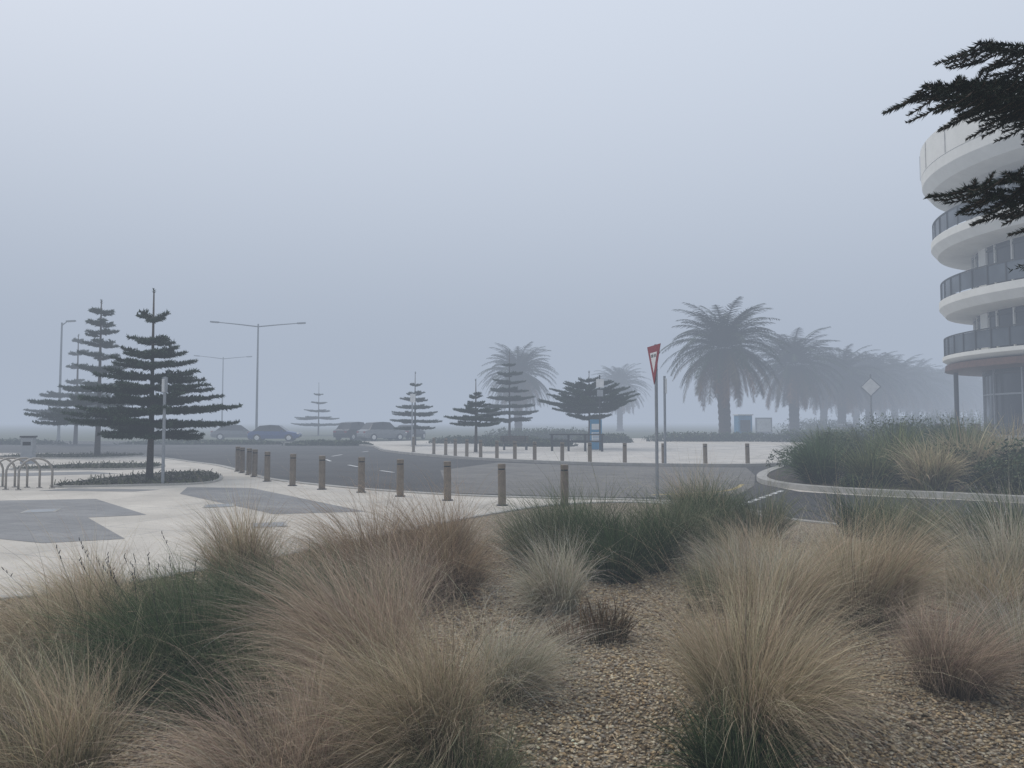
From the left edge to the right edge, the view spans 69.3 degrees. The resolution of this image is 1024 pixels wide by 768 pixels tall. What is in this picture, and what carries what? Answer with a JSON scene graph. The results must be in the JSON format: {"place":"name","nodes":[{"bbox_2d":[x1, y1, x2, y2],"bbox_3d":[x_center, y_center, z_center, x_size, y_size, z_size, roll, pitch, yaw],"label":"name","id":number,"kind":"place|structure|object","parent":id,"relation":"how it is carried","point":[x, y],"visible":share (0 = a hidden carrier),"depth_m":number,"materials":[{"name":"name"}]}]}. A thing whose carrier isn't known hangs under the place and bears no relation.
{"place":"outdoors","nodes":[
{"label":"outdoors","id":0,"kind":"place"},
{"bbox_2d":[0,471,363,542],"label":"bluestone pavement","id":1,"kind":"structure","parent":0,"point":[13,526],"depth_m":14.86,"materials":[{"name":"stone"}]},
{"bbox_2d":[0,442,798,503],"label":"road","id":2,"kind":"structure","parent":0,"point":[307,466],"depth_m":32.84,"materials":[{"name":"asphalt"}]},
{"bbox_2d":[38,441,776,512],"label":"kerb","id":3,"kind":"structure","parent":2,"relation":"on","point":[570,462],"depth_m":29.52,"materials":[{"name":"concrete"}]},
{"bbox_2d":[647,343,660,497],"bbox_3d":[3.368,0.866,17.327,0.100,3.600,0.950,0,-3,-8],"label":"give way sign","id":4,"kind":"object","parent":2,"relation":"on","point":[653,352],"visible":0.98,"depth_m":17.30,"materials":[{"name":"red metal"}]},
{"bbox_2d":[0,422,979,441],"bbox_3d":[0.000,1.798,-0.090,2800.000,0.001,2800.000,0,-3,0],"label":"ground","id":5,"kind":"structure","parent":0,"point":[12,430],"depth_m":157.45,"materials":[{"name":"green plant"}]},
{"bbox_2d":[210,425,252,439],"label":"parked car","id":6,"kind":"object","parent":5,"relation":"on","point":[232,431],"visible":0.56,"depth_m":68.95,"materials":[{"name":"silver paint"}]},
{"bbox_2d":[247,425,301,441],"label":"parked car","id":7,"kind":"object","parent":5,"relation":"on","point":[263,432],"visible":0.98,"depth_m":64.53,"materials":[{"name":"grey paint"}]},
{"bbox_2d":[333,422,369,439],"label":"parked car","id":8,"kind":"object","parent":5,"relation":"on","point":[346,429],"visible":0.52,"depth_m":68.32,"materials":[{"name":"paint"}]},
{"bbox_2d":[357,422,406,440],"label":"parked car","id":9,"kind":"object","parent":5,"relation":"on","point":[373,431],"visible":0.93,"depth_m":66.95,"materials":[{"name":"silver paint"}]},
{"bbox_2d":[477,342,557,434],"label":"date palm tree","id":10,"kind":"object","parent":5,"relation":"on","point":[523,365],"visible":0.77,"depth_m":96.83,"materials":[{"name":"green plant"}]},
{"bbox_2d":[591,363,650,430],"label":"date palm tree","id":11,"kind":"object","parent":5,"relation":"on","point":[620,375],"visible":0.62,"depth_m":131.15,"materials":[{"name":"green plant"}]},
{"bbox_2d":[748,326,850,433],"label":"date palm tree","id":12,"kind":"object","parent":5,"relation":"on","point":[794,378],"visible":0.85,"depth_m":85.63,"materials":[{"name":"green plant"}]},
{"bbox_2d":[799,344,891,423],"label":"date palm tree","id":13,"kind":"object","parent":5,"relation":"on","point":[845,399],"visible":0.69,"depth_m":96.69,"materials":[{"name":"green plant"}]},
{"bbox_2d":[830,349,910,427],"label":"date palm tree","id":14,"kind":"object","parent":5,"relation":"on","point":[877,398],"visible":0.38,"depth_m":108.16,"materials":[{"name":"green plant"}]},
{"bbox_2d":[871,353,936,422],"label":"date palm tree","id":15,"kind":"object","parent":5,"relation":"on","point":[903,397],"visible":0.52,"depth_m":120.02,"materials":[{"name":"green plant"}]},
{"bbox_2d":[898,358,953,423],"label":"date palm tree","id":16,"kind":"object","parent":5,"relation":"on","point":[925,406],"visible":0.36,"depth_m":132.22,"materials":[{"name":"green plant"}]},
{"bbox_2d":[919,367,967,422],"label":"date palm tree","id":17,"kind":"object","parent":5,"relation":"on","point":[947,398],"visible":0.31,"depth_m":144.91,"materials":[{"name":"green plant"}]},
{"bbox_2d":[934,370,982,420],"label":"date palm tree","id":18,"kind":"object","parent":5,"relation":"on","point":[966,404],"visible":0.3,"depth_m":156.56,"materials":[{"name":"green plant"}]},
{"bbox_2d":[0,438,1017,594],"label":"plaza pavement","id":19,"kind":"structure","parent":0,"point":[156,504],"depth_m":14.89,"materials":[{"name":"concrete"}]},
{"bbox_2d":[23,334,111,443],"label":"norfolk pine tree","id":20,"kind":"object","parent":19,"relation":"on","point":[53,394],"visible":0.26,"depth_m":56.66,"materials":[{"name":"green plant"}]},
{"bbox_2d":[0,451,146,458],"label":"tree bed","id":21,"kind":"object","parent":19,"relation":"on","point":[46,455],"visible":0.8,"depth_m":37.06,"materials":[{"name":"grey plant"}]},
{"bbox_2d":[23,299,154,455],"bbox_3d":[-21.356,-0.322,38.133,6.305,8.184,6.791,2,-4,-35],"label":"norfolk pine tree","id":22,"kind":"object","parent":21,"relation":"on","point":[56,415],"visible":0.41,"depth_m":37.55,"materials":[{"name":"green plant"}]},
{"bbox_2d":[8,460,160,470],"bbox_3d":[-16.089,3.126,28.863,5.185,0.237,3.966,0,-3,0],"label":"tree bed","id":23,"kind":"object","parent":19,"relation":"on","point":[101,465],"visible":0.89,"depth_m":28.07,"materials":[{"name":"grey plant"}]},
{"bbox_2d":[50,468,222,487],"bbox_3d":[-10.703,2.829,22.921,4.086,0.236,6.029,0,-3,0],"label":"tree bed","id":24,"kind":"object","parent":19,"relation":"on","point":[184,477],"visible":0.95,"depth_m":21.71,"materials":[{"name":"green plant"}]},
{"bbox_2d":[60,288,242,478],"bbox_3d":[-11.138,0.001,22.959,5.054,5.991,4.730,0,-3,0],"label":"norfolk pine tree","id":25,"kind":"object","parent":24,"relation":"on","point":[123,422],"visible":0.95,"depth_m":22.36,"materials":[{"name":"green plant"}]},
{"bbox_2d":[112,439,283,444],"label":"hedge","id":26,"kind":"object","parent":19,"relation":"on","point":[212,442],"visible":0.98,"depth_m":56.58,"materials":[{"name":"green plant"}]},
{"bbox_2d":[282,438,372,445],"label":"hedge","id":27,"kind":"object","parent":19,"relation":"on","point":[336,442],"visible":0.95,"depth_m":54.17,"materials":[{"name":"green plant"}]},
{"bbox_2d":[0,501,979,600],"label":"garden edging","id":28,"kind":"object","parent":19,"relation":"on","point":[795,519],"visible":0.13,"depth_m":12.94,"materials":[{"name":"concrete"}]},
{"bbox_2d":[0,503,1023,767],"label":"gravel garden bed","id":29,"kind":"object","parent":19,"relation":"on","point":[994,749],"visible":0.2,"depth_m":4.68,"materials":[{"name":"gravel"}]},
{"bbox_2d":[0,555,101,745],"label":"ornamental grass","id":30,"kind":"object","parent":29,"relation":"on","point":[3,689],"depth_m":4.26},
{"bbox_2d":[0,520,173,615],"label":"ornamental grass","id":31,"kind":"object","parent":29,"relation":"on","point":[113,566],"depth_m":6.73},
{"bbox_2d":[0,484,200,679],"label":"ornamental grass","id":32,"kind":"object","parent":29,"relation":"on","point":[11,616],"depth_m":5.42,"materials":[{"name":"plant"}]},
{"bbox_2d":[0,569,204,767],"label":"ornamental grass","id":33,"kind":"object","parent":29,"relation":"on","point":[49,750],"depth_m":3.68,"materials":[{"name":"plant"}]},
{"bbox_2d":[0,571,205,751],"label":"ornamental grass","id":34,"kind":"object","parent":29,"relation":"on","point":[129,683],"depth_m":4.47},
{"bbox_2d":[1,535,245,669],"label":"ornamental grass","id":35,"kind":"object","parent":29,"relation":"on","point":[163,591],"depth_m":5.58,"materials":[{"name":"plant"}]},
{"bbox_2d":[5,510,289,726],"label":"ornamental grass","id":36,"kind":"object","parent":29,"relation":"on","point":[145,622],"depth_m":4.91,"materials":[{"name":"plant"}]},
{"bbox_2d":[110,535,228,608],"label":"ornamental grass","id":37,"kind":"object","parent":29,"relation":"on","point":[167,581],"depth_m":6.97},
{"bbox_2d":[118,583,327,753],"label":"ornamental grass","id":38,"kind":"object","parent":29,"relation":"on","point":[187,694],"depth_m":4.53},
{"bbox_2d":[71,496,377,692],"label":"ornamental grass","id":39,"kind":"object","parent":29,"relation":"on","point":[236,592],"depth_m":5.42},
{"bbox_2d":[46,595,416,767],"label":"ornamental grass","id":40,"kind":"object","parent":29,"relation":"on","point":[256,753],"depth_m":3.53,"materials":[{"name":"plant"}]},
{"bbox_2d":[144,460,333,595],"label":"ornamental grass","id":41,"kind":"object","parent":29,"relation":"on","point":[225,540],"depth_m":7.34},
{"bbox_2d":[134,494,364,642],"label":"ornamental grass","id":42,"kind":"object","parent":29,"relation":"on","point":[202,592],"depth_m":6.17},
{"bbox_2d":[53,460,512,732],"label":"ornamental grass","id":43,"kind":"object","parent":29,"relation":"on","point":[329,622],"depth_m":4.65,"materials":[{"name":"plant"}]},
{"bbox_2d":[205,458,463,585],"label":"ornamental grass","id":44,"kind":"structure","parent":29,"relation":"on","point":[345,539],"depth_m":7.79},
{"bbox_2d":[82,491,613,767],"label":"ornamental grass","id":45,"kind":"object","parent":29,"relation":"on","point":[401,713],"depth_m":3.67,"materials":[{"name":"plant"}]},
{"bbox_2d":[246,505,464,636],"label":"ornamental grass","id":46,"kind":"object","parent":29,"relation":"on","point":[363,569],"depth_m":6.35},
{"bbox_2d":[301,492,481,621],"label":"ornamental grass","id":47,"kind":"object","parent":29,"relation":"on","point":[418,576],"depth_m":7.11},
{"bbox_2d":[330,445,535,591],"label":"ornamental grass","id":48,"kind":"object","parent":29,"relation":"on","point":[453,528],"depth_m":8.13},
{"bbox_2d":[308,648,580,767],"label":"ornamental grass","id":49,"kind":"object","parent":29,"relation":"on","point":[497,755],"depth_m":3.55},
{"bbox_2d":[380,477,542,619],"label":"ornamental grass","id":50,"kind":"object","parent":29,"relation":"on","point":[472,584],"depth_m":7.39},
{"bbox_2d":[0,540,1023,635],"bbox_3d":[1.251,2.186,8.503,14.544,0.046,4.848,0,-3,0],"label":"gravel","id":51,"kind":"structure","parent":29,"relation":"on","point":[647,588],"depth_m":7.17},
{"bbox_2d":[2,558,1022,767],"bbox_3d":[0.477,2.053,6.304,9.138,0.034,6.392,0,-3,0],"label":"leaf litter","id":52,"kind":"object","parent":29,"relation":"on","point":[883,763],"visible":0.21,"depth_m":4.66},
{"bbox_2d":[422,572,628,741],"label":"ornamental grass","id":53,"kind":"object","parent":29,"relation":"on","point":[539,658],"depth_m":4.65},
{"bbox_2d":[463,464,611,572],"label":"ornamental grass","id":54,"kind":"object","parent":29,"relation":"on","point":[519,529],"depth_m":8.81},
{"bbox_2d":[455,505,635,623],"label":"ornamental grass","id":55,"kind":"object","parent":29,"relation":"on","point":[547,588],"depth_m":6.80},
{"bbox_2d":[474,440,644,556],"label":"ornamental grass","id":56,"kind":"object","parent":29,"relation":"on","point":[565,507],"depth_m":9.73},
{"bbox_2d":[541,611,593,646],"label":"ornamental grass","id":57,"kind":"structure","parent":29,"relation":"on","point":[581,637],"depth_m":5.89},
{"bbox_2d":[557,586,642,645],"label":"ornamental grass","id":58,"kind":"object","parent":29,"relation":"on","point":[608,636],"depth_m":5.92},
{"bbox_2d":[513,442,690,580],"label":"ornamental grass","id":59,"kind":"object","parent":29,"relation":"on","point":[577,522],"depth_m":9.00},
{"bbox_2d":[526,481,696,591],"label":"ornamental grass","id":60,"kind":"object","parent":29,"relation":"on","point":[622,568],"depth_m":8.10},
{"bbox_2d":[562,459,722,575],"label":"ornamental grass","id":61,"kind":"object","parent":29,"relation":"on","point":[662,564],"depth_m":8.69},
{"bbox_2d":[582,441,750,571],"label":"ornamental grass","id":62,"kind":"object","parent":29,"relation":"on","point":[685,516],"depth_m":9.21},
{"bbox_2d":[614,428,762,511],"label":"ornamental grass","id":63,"kind":"object","parent":29,"relation":"on","point":[691,483],"depth_m":11.74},
{"bbox_2d":[621,451,767,547],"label":"ornamental grass","id":64,"kind":"object","parent":29,"relation":"on","point":[712,510],"depth_m":10.51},
{"bbox_2d":[659,540,750,613],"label":"ornamental grass","id":65,"kind":"object","parent":29,"relation":"on","point":[696,594],"depth_m":6.98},
{"bbox_2d":[651,495,769,563],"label":"ornamental grass","id":66,"kind":"object","parent":29,"relation":"on","point":[703,538],"depth_m":9.20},
{"bbox_2d":[637,457,785,537],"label":"ornamental grass","id":67,"kind":"object","parent":29,"relation":"on","point":[734,503],"depth_m":11.34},
{"bbox_2d":[668,505,782,588],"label":"ornamental grass","id":68,"kind":"object","parent":29,"relation":"on","point":[710,562],"depth_m":7.86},
{"bbox_2d":[605,625,852,767],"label":"ornamental grass","id":69,"kind":"object","parent":29,"relation":"on","point":[711,756],"depth_m":3.67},
{"bbox_2d":[667,491,834,575],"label":"ornamental grass","id":70,"kind":"object","parent":29,"relation":"on","point":[756,535],"depth_m":8.60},
{"bbox_2d":[510,455,1013,767],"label":"ornamental grass","id":71,"kind":"object","parent":29,"relation":"on","point":[797,673],"depth_m":4.05,"materials":[{"name":"plant"}]},
{"bbox_2d":[701,450,826,544],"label":"ornamental grass","id":72,"kind":"object","parent":29,"relation":"on","point":[781,512],"depth_m":10.93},
{"bbox_2d":[694,491,880,619],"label":"ornamental grass","id":73,"kind":"object","parent":29,"relation":"on","point":[788,564],"depth_m":7.24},
{"bbox_2d":[645,541,938,760],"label":"ornamental grass","id":74,"kind":"object","parent":29,"relation":"on","point":[856,699],"depth_m":4.24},
{"bbox_2d":[637,474,966,655],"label":"ornamental grass","id":75,"kind":"object","parent":29,"relation":"on","point":[816,584],"depth_m":6.08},
{"bbox_2d":[784,492,918,580],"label":"ornamental grass","id":76,"kind":"object","parent":29,"relation":"on","point":[844,544],"depth_m":8.14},
{"bbox_2d":[794,452,954,540],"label":"ornamental grass","id":77,"kind":"object","parent":29,"relation":"on","point":[845,510],"depth_m":11.34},
{"bbox_2d":[759,426,1023,633],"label":"ornamental grass","id":78,"kind":"object","parent":29,"relation":"on","point":[897,569],"depth_m":6.20,"materials":[{"name":"plant"}]},
{"bbox_2d":[815,451,991,562],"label":"ornamental grass","id":79,"kind":"object","parent":29,"relation":"on","point":[906,527],"depth_m":9.46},
{"bbox_2d":[863,469,987,548],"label":"ornamental grass","id":80,"kind":"object","parent":29,"relation":"on","point":[942,515],"depth_m":10.72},
{"bbox_2d":[842,542,1023,710],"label":"ornamental grass","id":81,"kind":"object","parent":29,"relation":"on","point":[974,667],"depth_m":4.76,"materials":[{"name":"plant"}]},
{"bbox_2d":[876,451,1023,604],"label":"ornamental grass","id":82,"kind":"object","parent":29,"relation":"on","point":[1000,552],"depth_m":7.25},
{"bbox_2d":[882,37,1023,273],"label":"norfolk pine tree","id":83,"kind":"object","parent":29,"relation":"on","point":[995,97],"visible":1,"depth_m":3.60,"materials":[{"name":"green plant"}]},
{"bbox_2d":[900,548,1023,690],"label":"ornamental grass","id":84,"kind":"object","parent":29,"relation":"on","point":[995,618],"depth_m":5.40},
{"bbox_2d":[906,498,1023,630],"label":"ornamental grass","id":85,"kind":"object","parent":29,"relation":"on","point":[975,582],"depth_m":6.32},
{"bbox_2d":[919,454,1023,546],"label":"ornamental grass","id":86,"kind":"object","parent":29,"relation":"on","point":[988,500],"depth_m":10.44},
{"bbox_2d":[945,467,1023,558],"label":"ornamental grass","id":87,"kind":"object","parent":29,"relation":"on","point":[1013,519],"depth_m":9.33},
{"bbox_2d":[480,426,587,439],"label":"hedge","id":88,"kind":"object","parent":19,"relation":"on","point":[543,433],"visible":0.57,"depth_m":71.30,"materials":[{"name":"green plant"}]},
{"bbox_2d":[642,430,784,441],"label":"hedge","id":89,"kind":"object","parent":19,"relation":"on","point":[705,436],"visible":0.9,"depth_m":65.25,"materials":[{"name":"green plant"}]},
{"bbox_2d":[659,296,791,433],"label":"date palm tree","id":90,"kind":"object","parent":19,"relation":"on","point":[722,361],"visible":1,"depth_m":70.63,"materials":[{"name":"green plant"}]},
{"bbox_2d":[757,464,1023,502],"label":"island kerb","id":91,"kind":"structure","parent":19,"relation":"on","point":[765,479],"depth_m":18.23,"materials":[{"name":"concrete"}]},
{"bbox_2d":[767,462,1023,494],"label":"planted island","id":92,"kind":"structure","parent":19,"relation":"on","point":[799,481],"depth_m":19.44,"materials":[{"name":"grey plant"}]},
{"bbox_2d":[768,428,867,483],"bbox_3d":[8.334,1.919,20.380,3.224,1.620,2.877,0,-3,0],"label":"flax bush","id":93,"kind":"object","parent":92,"relation":"on","point":[811,470],"visible":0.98,"depth_m":20.12,"materials":[{"name":"green plant"}]},
{"bbox_2d":[820,427,921,485],"bbox_3d":[9.516,1.904,19.584,2.837,1.565,2.665,0,-3,0],"label":"flax bush","id":94,"kind":"object","parent":92,"relation":"on","point":[860,467],"visible":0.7,"depth_m":19.23,"materials":[{"name":"green plant"}]},
{"bbox_2d":[840,413,958,482],"bbox_3d":[10.629,1.756,20.357,3.145,1.938,3.456,-2,-3,33],"label":"flax bush","id":95,"kind":"object","parent":92,"relation":"on","point":[899,444],"visible":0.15,"depth_m":20.34,"materials":[{"name":"green plant"}]},
{"bbox_2d":[877,427,979,486],"bbox_3d":[10.783,1.829,19.146,2.877,1.676,2.942,1,-3,-19],"label":"flax bush","id":96,"kind":"object","parent":92,"relation":"on","point":[923,449],"visible":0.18,"depth_m":19.01,"materials":[{"name":"green plant"}]},
{"bbox_2d":[878,429,997,489],"bbox_3d":[10.340,1.842,18.331,2.904,1.564,2.760,0,-3,0],"label":"flax bush","id":97,"kind":"object","parent":92,"relation":"on","point":[943,468],"visible":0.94,"depth_m":18.09,"materials":[{"name":"green plant"}]},
{"bbox_2d":[913,413,1023,481],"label":"flax bush","id":98,"kind":"object","parent":92,"relation":"on","point":[981,450],"visible":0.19,"depth_m":20.66,"materials":[{"name":"green plant"}]},
{"bbox_2d":[961,411,1023,464],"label":"flax bush","id":99,"kind":"object","parent":92,"relation":"on","point":[1013,436],"visible":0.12,"depth_m":25.32,"materials":[{"name":"green plant"}]},
{"bbox_2d":[967,454,1023,494],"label":"coastal shrub","id":100,"kind":"object","parent":92,"relation":"on","point":[1006,471],"visible":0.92,"depth_m":17.63,"materials":[{"name":"green plant"}]},
{"bbox_2d":[974,432,1023,481],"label":"coastal shrub","id":101,"kind":"object","parent":92,"relation":"on","point":[1013,453],"visible":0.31,"depth_m":19.80,"materials":[{"name":"green plant"}]},
{"bbox_2d":[920,93,1023,445],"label":"slabs","id":102,"kind":"structure","parent":19,"relation":"on","point":[959,161],"depth_m":41.83,"materials":[{"name":"concrete"}]},
{"bbox_2d":[919,115,1023,356],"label":"balustrades","id":103,"kind":"object","parent":102,"relation":"on","point":[990,337],"visible":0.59,"depth_m":41.46,"materials":[{"name":"grey glass"}]},
{"bbox_2d":[953,184,1023,439],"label":"frames","id":104,"kind":"structure","parent":102,"relation":"on","point":[983,261],"depth_m":43.23,"materials":[{"name":"metal"}]},
{"bbox_2d":[972,168,1023,435],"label":"windows","id":105,"kind":"structure","parent":102,"relation":"on","point":[1009,406],"depth_m":41.94,"materials":[{"name":"grey glass"}]},
{"bbox_2d":[0,0,1023,421],"label":"sky","id":106,"kind":"structure","parent":0,"point":[425,187],"materials":[{"name":"grey"}]},
{"bbox_2d":[440,463,754,497],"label":"crossing pavement","id":107,"kind":"structure","parent":0,"point":[515,472],"depth_m":23.03,"materials":[{"name":"concrete"}]},
{"bbox_2d":[414,443,800,463],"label":"promenade pavement","id":108,"kind":"structure","parent":0,"point":[645,453],"depth_m":42.23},
{"bbox_2d":[390,371,441,444],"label":"norfolk pine tree","id":109,"kind":"object","parent":108,"relation":"on","point":[415,408],"visible":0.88,"depth_m":54.66,"materials":[{"name":"green plant"}]},
{"bbox_2d":[444,379,503,451],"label":"norfolk pine tree","id":110,"kind":"object","parent":108,"relation":"on","point":[469,409],"visible":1,"depth_m":42.54,"materials":[{"name":"green plant"}]},
{"bbox_2d":[477,350,538,435],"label":"norfolk pine tree","id":111,"kind":"object","parent":108,"relation":"on","point":[509,389],"visible":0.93,"depth_m":55.39,"materials":[{"name":"green plant"}]},
{"bbox_2d":[482,437,577,446],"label":"hedge","id":112,"kind":"object","parent":108,"relation":"on","point":[542,442],"visible":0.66,"depth_m":52.02,"materials":[{"name":"green plant"}]},
{"bbox_2d":[537,372,639,439],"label":"tree","id":113,"kind":"object","parent":108,"relation":"on","point":[579,401],"visible":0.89,"depth_m":47.13,"materials":[{"name":"green plant"}]},
{"bbox_2d":[743,492,1023,535],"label":"side road","id":114,"kind":"structure","parent":0,"point":[808,499],"depth_m":15.89,"materials":[{"name":"asphalt"}]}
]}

